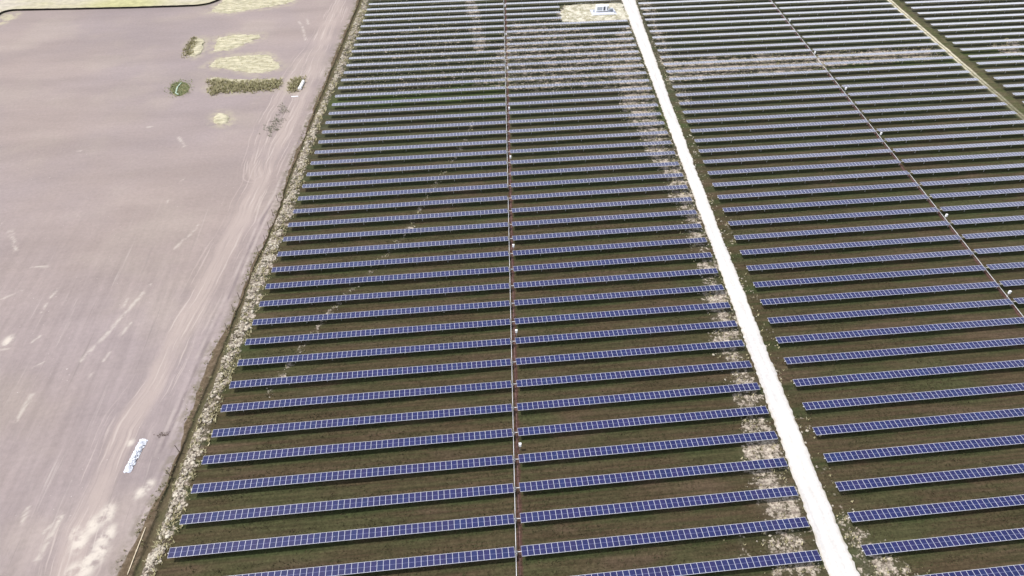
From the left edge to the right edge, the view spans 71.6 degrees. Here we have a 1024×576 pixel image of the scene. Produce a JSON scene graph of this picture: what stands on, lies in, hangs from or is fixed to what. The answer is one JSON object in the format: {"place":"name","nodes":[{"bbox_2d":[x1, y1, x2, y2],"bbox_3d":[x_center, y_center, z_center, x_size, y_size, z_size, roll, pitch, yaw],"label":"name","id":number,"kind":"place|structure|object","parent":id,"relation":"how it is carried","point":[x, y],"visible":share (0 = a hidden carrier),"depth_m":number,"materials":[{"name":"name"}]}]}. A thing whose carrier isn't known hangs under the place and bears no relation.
{"place":"outdoors","nodes":[
{"label":"outdoors","id":0,"kind":"place"},
{"bbox_2d":[0,0,214,14],"bbox_3d":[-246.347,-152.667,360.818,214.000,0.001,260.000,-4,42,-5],"label":"meadow","id":1,"kind":"structure","parent":0,"point":[20,4],"depth_m":344.06,"materials":[{"name":"beige plant"}]},
{"bbox_2d":[0,0,356,575],"bbox_3d":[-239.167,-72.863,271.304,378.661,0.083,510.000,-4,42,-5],"label":"field","id":2,"kind":"structure","parent":0,"point":[137,204],"depth_m":207.41,"materials":[{"name":"soil"}]},
{"bbox_2d":[0,0,218,13],"bbox_3d":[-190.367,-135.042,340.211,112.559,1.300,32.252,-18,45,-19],"label":"silt fence","id":3,"kind":"object","parent":2,"relation":"on","point":[16,9],"visible":1,"depth_m":338.54,"materials":[{"name":"black fabric"}]},
{"bbox_2d":[123,439,147,472],"bbox_3d":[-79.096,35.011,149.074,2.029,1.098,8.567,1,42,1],"label":"rubble pile","id":4,"kind":"object","parent":2,"relation":"on","point":[135,455],"visible":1,"depth_m":148.89,"materials":[{"name":"white stone"}]},
{"bbox_2d":[213,34,260,50],"bbox_3d":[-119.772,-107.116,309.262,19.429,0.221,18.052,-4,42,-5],"label":"straw patch","id":5,"kind":"object","parent":2,"relation":"on","point":[226,45],"visible":1,"depth_m":309.59,"materials":[{"name":"beige plant"}]},
{"bbox_2d":[116,4,357,569],"bbox_3d":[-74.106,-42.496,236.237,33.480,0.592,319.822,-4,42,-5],"label":"bank weeds","id":6,"kind":"object","parent":2,"relation":"on","point":[234,312],"visible":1,"depth_m":177.87,"materials":[{"name":"green plant"}]},
{"bbox_2d":[205,76,283,95],"bbox_3d":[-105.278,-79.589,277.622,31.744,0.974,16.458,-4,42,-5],"label":"scrub","id":7,"kind":"object","parent":2,"relation":"on","point":[246,87],"visible":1,"depth_m":277.01,"materials":[{"name":"green plant"}]},
{"bbox_2d":[210,54,279,72],"bbox_3d":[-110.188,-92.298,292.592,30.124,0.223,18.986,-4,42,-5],"label":"straw patch","id":8,"kind":"object","parent":2,"relation":"on","point":[256,64],"visible":1,"depth_m":292.77,"materials":[{"name":"beige plant"}]},
{"bbox_2d":[212,0,293,13],"bbox_3d":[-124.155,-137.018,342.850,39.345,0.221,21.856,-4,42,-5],"label":"straw patch","id":9,"kind":"object","parent":2,"relation":"on","point":[240,5],"visible":1,"depth_m":342.40,"materials":[{"name":"beige plant"}]},
{"bbox_2d":[141,0,368,575],"bbox_3d":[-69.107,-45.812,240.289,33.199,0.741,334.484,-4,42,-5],"label":"dry weeds","id":10,"kind":"object","parent":2,"relation":"on","point":[152,556],"visible":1,"depth_m":175.48,"materials":[{"name":"beige plant"}]},
{"bbox_2d":[117,0,362,575],"bbox_3d":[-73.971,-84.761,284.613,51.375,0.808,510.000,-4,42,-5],"label":"ditch","id":11,"kind":"object","parent":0,"point":[153,521],"visible":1,"depth_m":159.94,"materials":[{"name":"brown soil"}]},
{"bbox_2d":[141,0,1023,575],"bbox_3d":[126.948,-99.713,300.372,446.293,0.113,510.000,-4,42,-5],"label":"grassland","id":12,"kind":"structure","parent":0,"point":[445,510],"depth_m":184.39,"materials":[{"name":"green plant"}]},
{"bbox_2d":[360,17,560,27],"bbox_3d":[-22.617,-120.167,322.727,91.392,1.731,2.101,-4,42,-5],"label":"solar tracker","id":13,"kind":"object","parent":12,"relation":"on","point":[409,24],"visible":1,"depth_m":322.35,"materials":[{"name":"glass"}]},
{"bbox_2d":[363,11,559,20],"bbox_3d":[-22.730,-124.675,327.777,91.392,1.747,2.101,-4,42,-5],"label":"solar tracker","id":14,"kind":"object","parent":12,"relation":"on","point":[448,17],"visible":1,"depth_m":327.04,"materials":[{"name":"glass"}]},
{"bbox_2d":[365,6,559,15],"bbox_3d":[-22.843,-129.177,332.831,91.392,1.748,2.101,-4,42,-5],"label":"solar tracker","id":15,"kind":"object","parent":12,"relation":"on","point":[558,7],"visible":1,"depth_m":332.40,"materials":[{"name":"glass"}]},
{"bbox_2d":[167,486,797,557],"bbox_3d":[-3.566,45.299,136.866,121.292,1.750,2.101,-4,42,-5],"label":"solar tracker","id":16,"kind":"object","parent":12,"relation":"on","point":[253,544],"visible":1,"depth_m":136.03,"materials":[{"name":"glass"}]},
{"bbox_2d":[179,458,787,524],"bbox_3d":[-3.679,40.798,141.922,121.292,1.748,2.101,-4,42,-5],"label":"solar tracker","id":17,"kind":"object","parent":12,"relation":"on","point":[457,493],"visible":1,"depth_m":141.09,"materials":[{"name":"glass"}]},
{"bbox_2d":[191,431,777,492],"bbox_3d":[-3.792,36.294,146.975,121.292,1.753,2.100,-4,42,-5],"label":"solar tracker","id":18,"kind":"object","parent":12,"relation":"on","point":[432,466],"visible":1,"depth_m":146.16,"materials":[{"name":"glass"}]},
{"bbox_2d":[201,406,768,463],"bbox_3d":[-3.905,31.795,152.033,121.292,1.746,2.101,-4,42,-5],"label":"solar tracker","id":19,"kind":"object","parent":12,"relation":"on","point":[300,451],"visible":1,"depth_m":151.23,"materials":[{"name":"glass"}]},
{"bbox_2d":[211,383,759,436],"bbox_3d":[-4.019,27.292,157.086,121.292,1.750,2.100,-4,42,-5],"label":"solar tracker","id":20,"kind":"object","parent":12,"relation":"on","point":[435,414],"visible":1,"depth_m":156.26,"materials":[{"name":"glass"}]},
{"bbox_2d":[220,361,751,411],"bbox_3d":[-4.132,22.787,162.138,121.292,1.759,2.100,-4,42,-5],"label":"solar tracker","id":21,"kind":"object","parent":12,"relation":"on","point":[467,387],"visible":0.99,"depth_m":161.34,"materials":[{"name":"glass"}]},
{"bbox_2d":[229,340,743,387],"bbox_3d":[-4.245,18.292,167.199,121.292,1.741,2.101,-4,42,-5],"label":"solar tracker","id":22,"kind":"object","parent":12,"relation":"on","point":[465,365],"visible":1,"depth_m":166.40,"materials":[{"name":"glass"}]},
{"bbox_2d":[237,320,736,365],"bbox_3d":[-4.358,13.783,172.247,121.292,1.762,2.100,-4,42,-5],"label":"solar tracker","id":23,"kind":"object","parent":12,"relation":"on","point":[417,348],"visible":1,"depth_m":171.48,"materials":[{"name":"glass"}]},
{"bbox_2d":[245,302,730,344],"bbox_3d":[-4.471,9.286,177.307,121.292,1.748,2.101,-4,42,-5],"label":"solar tracker","id":24,"kind":"object","parent":12,"relation":"on","point":[442,327],"visible":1,"depth_m":176.56,"materials":[{"name":"glass"}]},
{"bbox_2d":[252,285,723,324],"bbox_3d":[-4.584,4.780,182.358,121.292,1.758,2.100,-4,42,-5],"label":"solar tracker","id":25,"kind":"object","parent":12,"relation":"on","point":[341,316],"visible":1,"depth_m":181.55,"materials":[{"name":"glass"}]},
{"bbox_2d":[259,268,717,306],"bbox_3d":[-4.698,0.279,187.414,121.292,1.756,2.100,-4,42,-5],"label":"solar tracker","id":26,"kind":"object","parent":12,"relation":"on","point":[480,287],"visible":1,"depth_m":186.66,"materials":[{"name":"glass"}]},
{"bbox_2d":[265,252,711,288],"bbox_3d":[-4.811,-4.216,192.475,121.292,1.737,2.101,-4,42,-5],"label":"solar tracker","id":27,"kind":"object","parent":12,"relation":"on","point":[481,271],"visible":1,"depth_m":191.77,"materials":[{"name":"glass"}]},
{"bbox_2d":[508,207,516,575],"bbox_3d":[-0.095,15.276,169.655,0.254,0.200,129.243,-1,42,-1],"label":"drive line","id":28,"kind":"object","parent":27,"relation":"attached to","point":[512,405],"visible":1,"depth_m":157.39,"materials":[{"name":"metal"}]},
{"bbox_2d":[367,0,610,10],"bbox_3d":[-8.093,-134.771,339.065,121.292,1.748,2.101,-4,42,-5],"label":"solar tracker","id":29,"kind":"object","parent":12,"relation":"on","point":[480,4],"visible":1,"depth_m":338.04,"materials":[{"name":"glass"}]},
{"bbox_2d":[272,237,706,272],"bbox_3d":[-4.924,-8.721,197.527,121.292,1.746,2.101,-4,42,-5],"label":"solar tracker","id":30,"kind":"object","parent":12,"relation":"on","point":[476,255],"visible":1,"depth_m":196.68,"materials":[{"name":"glass"}]},
{"bbox_2d":[277,223,701,256],"bbox_3d":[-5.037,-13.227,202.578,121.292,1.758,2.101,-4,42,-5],"label":"solar tracker","id":31,"kind":"object","parent":12,"relation":"on","point":[466,241],"visible":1,"depth_m":201.89,"materials":[{"name":"glass"}]},
{"bbox_2d":[282,210,696,241],"bbox_3d":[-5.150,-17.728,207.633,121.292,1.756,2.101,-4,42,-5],"label":"solar tracker","id":32,"kind":"object","parent":12,"relation":"on","point":[459,227],"visible":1,"depth_m":206.92,"materials":[{"name":"glass"}]},
{"bbox_2d":[288,197,691,227],"bbox_3d":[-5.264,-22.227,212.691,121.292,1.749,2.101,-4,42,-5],"label":"solar tracker","id":33,"kind":"object","parent":12,"relation":"on","point":[404,217],"visible":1,"depth_m":211.87,"materials":[{"name":"glass"}]},
{"bbox_2d":[293,185,687,212],"bbox_3d":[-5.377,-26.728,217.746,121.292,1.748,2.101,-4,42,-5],"label":"solar tracker","id":34,"kind":"object","parent":12,"relation":"on","point":[395,205],"visible":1,"depth_m":216.93,"materials":[{"name":"glass"}]},
{"bbox_2d":[298,173,682,201],"bbox_3d":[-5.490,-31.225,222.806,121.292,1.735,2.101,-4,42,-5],"label":"solar tracker","id":35,"kind":"object","parent":12,"relation":"on","point":[535,184],"visible":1,"depth_m":222.13,"materials":[{"name":"glass"}]},
{"bbox_2d":[302,162,678,189],"bbox_3d":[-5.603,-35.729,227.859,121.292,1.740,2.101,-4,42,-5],"label":"solar tracker","id":36,"kind":"object","parent":12,"relation":"on","point":[534,172],"visible":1,"depth_m":227.24,"materials":[{"name":"glass"}]},
{"bbox_2d":[306,151,674,177],"bbox_3d":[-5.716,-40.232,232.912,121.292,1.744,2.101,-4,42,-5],"label":"solar tracker","id":37,"kind":"object","parent":12,"relation":"on","point":[481,164],"visible":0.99,"depth_m":232.22,"materials":[{"name":"glass"}]},
{"bbox_2d":[310,141,671,164],"bbox_3d":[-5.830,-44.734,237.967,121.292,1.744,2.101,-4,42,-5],"label":"solar tracker","id":38,"kind":"object","parent":12,"relation":"on","point":[488,152],"visible":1,"depth_m":237.33,"materials":[{"name":"glass"}]},
{"bbox_2d":[314,131,667,153],"bbox_3d":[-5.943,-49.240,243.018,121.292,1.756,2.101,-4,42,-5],"label":"solar tracker","id":39,"kind":"object","parent":12,"relation":"on","point":[486,142],"visible":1,"depth_m":242.28,"materials":[{"name":"glass"}]},
{"bbox_2d":[318,121,663,144],"bbox_3d":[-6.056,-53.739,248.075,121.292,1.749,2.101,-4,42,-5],"label":"solar tracker","id":40,"kind":"object","parent":12,"relation":"on","point":[486,132],"visible":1,"depth_m":247.34,"materials":[{"name":"glass"}]},
{"bbox_2d":[322,112,660,134],"bbox_3d":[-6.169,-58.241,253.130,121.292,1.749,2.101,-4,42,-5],"label":"solar tracker","id":41,"kind":"object","parent":12,"relation":"on","point":[490,122],"visible":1,"depth_m":252.53,"materials":[{"name":"glass"}]},
{"bbox_2d":[326,103,657,123],"bbox_3d":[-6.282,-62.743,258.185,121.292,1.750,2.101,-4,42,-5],"label":"solar tracker","id":42,"kind":"object","parent":12,"relation":"on","point":[488,113],"visible":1,"depth_m":257.55,"materials":[{"name":"glass"}]},
{"bbox_2d":[329,95,654,114],"bbox_3d":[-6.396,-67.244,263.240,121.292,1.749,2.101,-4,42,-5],"label":"solar tracker","id":43,"kind":"object","parent":12,"relation":"on","point":[492,104],"visible":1,"depth_m":262.68,"materials":[{"name":"glass"}]},
{"bbox_2d":[332,87,651,105],"bbox_3d":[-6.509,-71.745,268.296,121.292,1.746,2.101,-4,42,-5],"label":"solar tracker","id":44,"kind":"object","parent":12,"relation":"on","point":[484,96],"visible":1,"depth_m":267.55,"materials":[{"name":"glass"}]},
{"bbox_2d":[335,79,648,98],"bbox_3d":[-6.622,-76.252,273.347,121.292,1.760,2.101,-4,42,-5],"label":"solar tracker","id":45,"kind":"object","parent":12,"relation":"on","point":[489,88],"visible":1,"depth_m":272.57,"materials":[{"name":"glass"}]},
{"bbox_2d":[338,72,646,90],"bbox_3d":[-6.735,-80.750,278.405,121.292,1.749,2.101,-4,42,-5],"label":"solar tracker","id":46,"kind":"object","parent":12,"relation":"on","point":[485,80],"visible":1,"depth_m":277.67,"materials":[{"name":"glass"}]},
{"bbox_2d":[341,64,643,80],"bbox_3d":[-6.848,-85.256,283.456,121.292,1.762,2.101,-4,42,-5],"label":"solar tracker","id":47,"kind":"object","parent":12,"relation":"on","point":[495,72],"visible":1,"depth_m":282.88,"materials":[{"name":"glass"}]},
{"bbox_2d":[344,57,640,74],"bbox_3d":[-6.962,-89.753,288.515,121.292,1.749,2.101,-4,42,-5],"label":"solar tracker","id":48,"kind":"object","parent":12,"relation":"on","point":[484,66],"visible":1,"depth_m":287.79,"materials":[{"name":"glass"}]},
{"bbox_2d":[346,50,638,66],"bbox_3d":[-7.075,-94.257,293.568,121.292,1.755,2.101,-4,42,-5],"label":"solar tracker","id":49,"kind":"object","parent":12,"relation":"on","point":[484,59],"visible":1,"depth_m":292.86,"materials":[{"name":"glass"}]},
{"bbox_2d":[349,44,635,60],"bbox_3d":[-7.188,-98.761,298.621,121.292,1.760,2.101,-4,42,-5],"label":"solar tracker","id":50,"kind":"object","parent":12,"relation":"on","point":[525,50],"visible":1,"depth_m":297.95,"materials":[{"name":"glass"}]},
{"bbox_2d":[351,37,633,53],"bbox_3d":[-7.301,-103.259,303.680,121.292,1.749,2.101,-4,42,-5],"label":"solar tracker","id":51,"kind":"object","parent":12,"relation":"on","point":[444,47],"visible":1,"depth_m":302.94,"materials":[{"name":"glass"}]},
{"bbox_2d":[354,31,631,45],"bbox_3d":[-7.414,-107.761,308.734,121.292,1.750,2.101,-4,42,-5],"label":"solar tracker","id":52,"kind":"object","parent":12,"relation":"on","point":[524,37],"visible":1,"depth_m":308.09,"materials":[{"name":"glass"}]},
{"bbox_2d":[356,25,629,38],"bbox_3d":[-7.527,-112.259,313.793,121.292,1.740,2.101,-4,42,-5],"label":"solar tracker","id":53,"kind":"object","parent":12,"relation":"on","point":[543,30],"visible":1,"depth_m":313.04,"materials":[{"name":"glass"}]},
{"bbox_2d":[358,20,627,32],"bbox_3d":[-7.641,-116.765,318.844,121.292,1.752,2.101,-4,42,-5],"label":"solar tracker","id":54,"kind":"object","parent":12,"relation":"on","point":[485,27],"visible":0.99,"depth_m":318.14,"materials":[{"name":"glass"}]},
{"bbox_2d":[232,517,809,575],"bbox_3d":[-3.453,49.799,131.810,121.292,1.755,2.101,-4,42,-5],"label":"solar tracker","id":55,"kind":"object","parent":12,"relation":"on","point":[545,548],"visible":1,"depth_m":131.95,"materials":[{"name":"glass"}]},
{"bbox_2d":[560,2,628,21],"bbox_3d":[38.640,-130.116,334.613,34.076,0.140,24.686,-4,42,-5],"label":"gravel pad","id":56,"kind":"object","parent":12,"relation":"on","point":[575,11],"visible":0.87,"depth_m":333.05,"materials":[{"name":"beige gravel"}]},
{"bbox_2d":[590,4,616,15],"bbox_3d":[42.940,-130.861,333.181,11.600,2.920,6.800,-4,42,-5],"label":"inverter station","id":57,"kind":"object","parent":56,"relation":"on","point":[602,9],"visible":1,"depth_m":332.99,"materials":[{"name":"metal"}]},
{"bbox_2d":[266,0,1021,575],"bbox_3d":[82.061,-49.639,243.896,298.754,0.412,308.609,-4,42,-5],"label":"loose stones","id":58,"kind":"object","parent":12,"relation":"on","point":[686,236],"visible":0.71,"depth_m":251.57,"materials":[{"name":"beige stone"}]},
{"bbox_2d":[264,0,1023,574],"bbox_3d":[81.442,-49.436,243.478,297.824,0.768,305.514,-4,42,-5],"label":"dead weeds","id":59,"kind":"object","parent":12,"relation":"on","point":[676,180],"visible":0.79,"depth_m":283.67,"materials":[{"name":"plant"}]},
{"bbox_2d":[576,550,821,575],"bbox_3d":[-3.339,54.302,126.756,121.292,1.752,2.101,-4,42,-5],"label":"solar tracker","id":60,"kind":"object","parent":12,"relation":"on","point":[741,563],"visible":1,"depth_m":129.50,"materials":[{"name":"glass"}]},
{"bbox_2d":[641,0,876,10],"bbox_3d":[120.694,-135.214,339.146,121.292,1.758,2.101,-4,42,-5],"label":"solar tracker","id":61,"kind":"object","parent":12,"relation":"on","point":[742,4],"visible":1,"depth_m":337.51,"materials":[{"name":"glass"}]},
{"bbox_2d":[643,3,891,14],"bbox_3d":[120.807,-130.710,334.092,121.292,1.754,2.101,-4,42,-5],"label":"solar tracker","id":62,"kind":"object","parent":12,"relation":"on","point":[688,12],"visible":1,"depth_m":333.48,"materials":[{"name":"glass"}]},
{"bbox_2d":[645,8,897,22],"bbox_3d":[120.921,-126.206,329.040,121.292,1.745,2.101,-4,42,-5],"label":"solar tracker","id":63,"kind":"object","parent":12,"relation":"on","point":[817,12],"visible":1,"depth_m":328.11,"materials":[{"name":"glass"}]},
{"bbox_2d":[647,13,904,25],"bbox_3d":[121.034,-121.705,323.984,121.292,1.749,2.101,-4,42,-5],"label":"solar tracker","id":64,"kind":"object","parent":12,"relation":"on","point":[840,17],"visible":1,"depth_m":323.44,"materials":[{"name":"glass"}]},
{"bbox_2d":[650,19,909,33],"bbox_3d":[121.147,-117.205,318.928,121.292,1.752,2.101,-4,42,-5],"label":"solar tracker","id":65,"kind":"object","parent":12,"relation":"on","point":[809,24],"visible":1,"depth_m":318.21,"materials":[{"name":"glass"}]},
{"bbox_2d":[653,25,916,39],"bbox_3d":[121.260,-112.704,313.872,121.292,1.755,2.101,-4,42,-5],"label":"solar tracker","id":66,"kind":"object","parent":12,"relation":"on","point":[814,30],"visible":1,"depth_m":313.17,"materials":[{"name":"glass"}]},
{"bbox_2d":[655,30,923,45],"bbox_3d":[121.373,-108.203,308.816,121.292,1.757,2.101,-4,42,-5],"label":"solar tracker","id":67,"kind":"object","parent":12,"relation":"on","point":[857,34],"visible":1,"depth_m":308.22,"materials":[{"name":"glass"}]},
{"bbox_2d":[657,37,930,51],"bbox_3d":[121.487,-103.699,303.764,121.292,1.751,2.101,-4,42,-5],"label":"solar tracker","id":68,"kind":"object","parent":12,"relation":"on","point":[803,43],"visible":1,"depth_m":303.15,"materials":[{"name":"glass"}]},
{"bbox_2d":[660,43,938,57],"bbox_3d":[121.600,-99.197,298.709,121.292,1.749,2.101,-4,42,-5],"label":"solar tracker","id":69,"kind":"object","parent":12,"relation":"on","point":[799,50],"visible":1,"depth_m":298.05,"materials":[{"name":"glass"}]},
{"bbox_2d":[663,49,945,65],"bbox_3d":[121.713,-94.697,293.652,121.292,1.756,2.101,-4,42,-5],"label":"solar tracker","id":70,"kind":"object","parent":12,"relation":"on","point":[800,57],"visible":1,"depth_m":292.92,"materials":[{"name":"glass"}]},
{"bbox_2d":[666,56,952,72],"bbox_3d":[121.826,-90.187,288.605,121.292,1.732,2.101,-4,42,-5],"label":"solar tracker","id":71,"kind":"object","parent":12,"relation":"on","point":[810,64],"visible":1,"depth_m":287.88,"materials":[{"name":"glass"}]},
{"bbox_2d":[669,63,961,80],"bbox_3d":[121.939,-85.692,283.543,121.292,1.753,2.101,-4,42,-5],"label":"solar tracker","id":72,"kind":"object","parent":12,"relation":"on","point":[816,71],"visible":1,"depth_m":282.94,"materials":[{"name":"glass"}]},
{"bbox_2d":[673,70,970,89],"bbox_3d":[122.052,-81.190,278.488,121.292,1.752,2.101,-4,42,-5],"label":"solar tracker","id":73,"kind":"object","parent":12,"relation":"on","point":[812,79],"visible":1,"depth_m":277.71,"materials":[{"name":"glass"}]},
{"bbox_2d":[676,78,978,96],"bbox_3d":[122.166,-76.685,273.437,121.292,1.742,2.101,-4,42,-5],"label":"solar tracker","id":74,"kind":"object","parent":12,"relation":"on","point":[823,87],"visible":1,"depth_m":272.61,"materials":[{"name":"glass"}]},
{"bbox_2d":[679,86,987,104],"bbox_3d":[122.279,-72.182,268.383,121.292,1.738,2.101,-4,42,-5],"label":"solar tracker","id":75,"kind":"object","parent":12,"relation":"on","point":[829,95],"visible":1,"depth_m":267.60,"materials":[{"name":"glass"}]},
{"bbox_2d":[683,94,996,115],"bbox_3d":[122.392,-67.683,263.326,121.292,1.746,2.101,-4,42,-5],"label":"solar tracker","id":76,"kind":"object","parent":12,"relation":"on","point":[837,103],"visible":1,"depth_m":262.71,"materials":[{"name":"glass"}]},
{"bbox_2d":[687,102,1006,124],"bbox_3d":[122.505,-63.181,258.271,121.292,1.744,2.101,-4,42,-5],"label":"solar tracker","id":77,"kind":"object","parent":12,"relation":"on","point":[844,112],"visible":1,"depth_m":257.59,"materials":[{"name":"glass"}]},
{"bbox_2d":[690,111,1016,133],"bbox_3d":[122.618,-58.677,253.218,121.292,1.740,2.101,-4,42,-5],"label":"solar tracker","id":78,"kind":"object","parent":12,"relation":"on","point":[850,121],"visible":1,"depth_m":252.58,"materials":[{"name":"glass"}]},
{"bbox_2d":[694,120,1023,141],"bbox_3d":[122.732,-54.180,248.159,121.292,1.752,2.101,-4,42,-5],"label":"solar tracker","id":79,"kind":"object","parent":12,"relation":"on","point":[856,131],"visible":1,"depth_m":247.37,"materials":[{"name":"glass"}]},
{"bbox_2d":[699,130,1023,153],"bbox_3d":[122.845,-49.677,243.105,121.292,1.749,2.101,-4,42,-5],"label":"solar tracker","id":80,"kind":"object","parent":12,"relation":"on","point":[834,143],"visible":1,"depth_m":242.21,"materials":[{"name":"glass"}]},
{"bbox_2d":[703,141,1023,163],"bbox_3d":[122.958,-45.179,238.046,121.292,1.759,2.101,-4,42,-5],"label":"solar tracker","id":81,"kind":"object","parent":12,"relation":"on","point":[866,152],"visible":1,"depth_m":236.95,"materials":[{"name":"glass"}]},
{"bbox_2d":[707,152,1023,174],"bbox_3d":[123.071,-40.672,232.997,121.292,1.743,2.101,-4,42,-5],"label":"solar tracker","id":82,"kind":"object","parent":12,"relation":"on","point":[864,163],"visible":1,"depth_m":231.75,"materials":[{"name":"glass"}]},
{"bbox_2d":[712,163,1023,186],"bbox_3d":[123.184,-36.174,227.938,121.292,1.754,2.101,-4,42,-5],"label":"solar tracker","id":83,"kind":"object","parent":12,"relation":"on","point":[805,179],"visible":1,"depth_m":226.50,"materials":[{"name":"glass"}]},
{"bbox_2d":[717,175,1023,199],"bbox_3d":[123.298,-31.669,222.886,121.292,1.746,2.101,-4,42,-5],"label":"solar tracker","id":84,"kind":"object","parent":12,"relation":"on","point":[812,191],"visible":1,"depth_m":221.33,"materials":[{"name":"glass"}]},
{"bbox_2d":[723,188,1023,211],"bbox_3d":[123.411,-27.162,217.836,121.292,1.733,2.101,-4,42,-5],"label":"solar tracker","id":85,"kind":"object","parent":12,"relation":"on","point":[852,201],"visible":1,"depth_m":216.07,"materials":[{"name":"glass"}]},
{"bbox_2d":[728,201,1023,226],"bbox_3d":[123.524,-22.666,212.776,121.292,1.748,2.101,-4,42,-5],"label":"solar tracker","id":86,"kind":"object","parent":12,"relation":"on","point":[863,214],"visible":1,"depth_m":210.97,"materials":[{"name":"glass"}]},
{"bbox_2d":[734,215,1023,240],"bbox_3d":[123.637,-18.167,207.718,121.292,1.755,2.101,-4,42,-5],"label":"solar tracker","id":87,"kind":"object","parent":12,"relation":"on","point":[869,228],"visible":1,"depth_m":205.77,"materials":[{"name":"glass"}]},
{"bbox_2d":[740,230,1023,254],"bbox_3d":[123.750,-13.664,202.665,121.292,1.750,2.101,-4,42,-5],"label":"solar tracker","id":88,"kind":"object","parent":12,"relation":"on","point":[877,242],"visible":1,"depth_m":200.56,"materials":[{"name":"glass"}]},
{"bbox_2d":[746,246,1023,270],"bbox_3d":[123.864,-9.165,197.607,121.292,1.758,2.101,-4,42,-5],"label":"solar tracker","id":89,"kind":"object","parent":12,"relation":"on","point":[879,258],"visible":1,"depth_m":195.30,"materials":[{"name":"glass"}]},
{"bbox_2d":[753,262,1023,286],"bbox_3d":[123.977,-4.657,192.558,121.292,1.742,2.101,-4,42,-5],"label":"solar tracker","id":90,"kind":"object","parent":12,"relation":"on","point":[923,272],"visible":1,"depth_m":190.17,"materials":[{"name":"glass"}]},
{"bbox_2d":[760,279,1023,305],"bbox_3d":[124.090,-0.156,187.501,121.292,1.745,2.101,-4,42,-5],"label":"solar tracker","id":91,"kind":"object","parent":12,"relation":"on","point":[840,296],"visible":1,"depth_m":184.88,"materials":[{"name":"glass"}]},
{"bbox_2d":[768,298,1023,323],"bbox_3d":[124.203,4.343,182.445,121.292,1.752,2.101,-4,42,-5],"label":"solar tracker","id":92,"kind":"object","parent":12,"relation":"on","point":[882,312],"visible":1,"depth_m":179.73,"materials":[{"name":"glass"}]},
{"bbox_2d":[775,317,1023,342],"bbox_3d":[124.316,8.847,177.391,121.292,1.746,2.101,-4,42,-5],"label":"solar tracker","id":93,"kind":"object","parent":12,"relation":"on","point":[893,331],"visible":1,"depth_m":174.50,"materials":[{"name":"glass"}]},
{"bbox_2d":[784,338,1023,363],"bbox_3d":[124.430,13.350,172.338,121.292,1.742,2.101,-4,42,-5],"label":"solar tracker","id":94,"kind":"object","parent":12,"relation":"on","point":[898,351],"visible":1,"depth_m":169.36,"materials":[{"name":"glass"}]},
{"bbox_2d":[793,360,1023,385],"bbox_3d":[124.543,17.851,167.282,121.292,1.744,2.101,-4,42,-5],"label":"solar tracker","id":95,"kind":"object","parent":12,"relation":"on","point":[906,373],"visible":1,"depth_m":164.07,"materials":[{"name":"glass"}]},
{"bbox_2d":[803,383,1023,409],"bbox_3d":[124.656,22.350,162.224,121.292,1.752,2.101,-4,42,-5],"label":"solar tracker","id":96,"kind":"object","parent":12,"relation":"on","point":[912,396],"visible":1,"depth_m":158.91,"materials":[{"name":"glass"}]},
{"bbox_2d":[812,408,1023,434],"bbox_3d":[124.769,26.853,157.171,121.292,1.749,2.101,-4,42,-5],"label":"solar tracker","id":97,"kind":"object","parent":12,"relation":"on","point":[909,422],"visible":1,"depth_m":153.71,"materials":[{"name":"glass"}]},
{"bbox_2d":[823,435,1023,461],"bbox_3d":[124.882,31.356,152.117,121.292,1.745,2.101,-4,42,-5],"label":"solar tracker","id":98,"kind":"object","parent":12,"relation":"on","point":[921,448],"visible":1,"depth_m":148.49,"materials":[{"name":"glass"}]},
{"bbox_2d":[835,463,1023,490],"bbox_3d":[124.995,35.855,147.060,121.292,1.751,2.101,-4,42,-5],"label":"solar tracker","id":99,"kind":"object","parent":12,"relation":"on","point":[927,477],"visible":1,"depth_m":143.28,"materials":[{"name":"glass"}]},
{"bbox_2d":[847,494,1023,521],"bbox_3d":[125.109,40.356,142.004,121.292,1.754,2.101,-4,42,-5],"label":"solar tracker","id":100,"kind":"object","parent":12,"relation":"on","point":[925,509],"visible":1,"depth_m":138.07,"materials":[{"name":"glass"}]},
{"bbox_2d":[861,528,1023,555],"bbox_3d":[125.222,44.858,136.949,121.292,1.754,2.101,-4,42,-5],"label":"solar tracker","id":101,"kind":"object","parent":12,"relation":"on","point":[939,542],"visible":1,"depth_m":132.87,"materials":[{"name":"glass"}]},
{"bbox_2d":[911,2,1023,9],"bbox_3d":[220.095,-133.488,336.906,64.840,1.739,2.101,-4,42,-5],"label":"solar tracker","id":102,"kind":"object","parent":12,"relation":"on","point":[997,4],"visible":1,"depth_m":335.88,"materials":[{"name":"glass"}]},
{"bbox_2d":[917,8,1023,14],"bbox_3d":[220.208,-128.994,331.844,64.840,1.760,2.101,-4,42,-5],"label":"solar tracker","id":103,"kind":"object","parent":12,"relation":"on","point":[970,11],"visible":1,"depth_m":330.96,"materials":[{"name":"glass"}]},
{"bbox_2d":[920,564,1023,575],"bbox_3d":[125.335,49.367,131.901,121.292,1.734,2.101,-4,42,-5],"label":"solar tracker","id":104,"kind":"object","parent":12,"relation":"on","point":[1014,570],"visible":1,"depth_m":128.42,"materials":[{"name":"glass"}]},
{"bbox_2d":[622,0,859,575],"bbox_3d":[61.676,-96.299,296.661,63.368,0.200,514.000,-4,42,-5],"label":"gravel road","id":105,"kind":"structure","parent":0,"point":[835,554],"depth_m":166.91,"materials":[{"name":"white gravel"}]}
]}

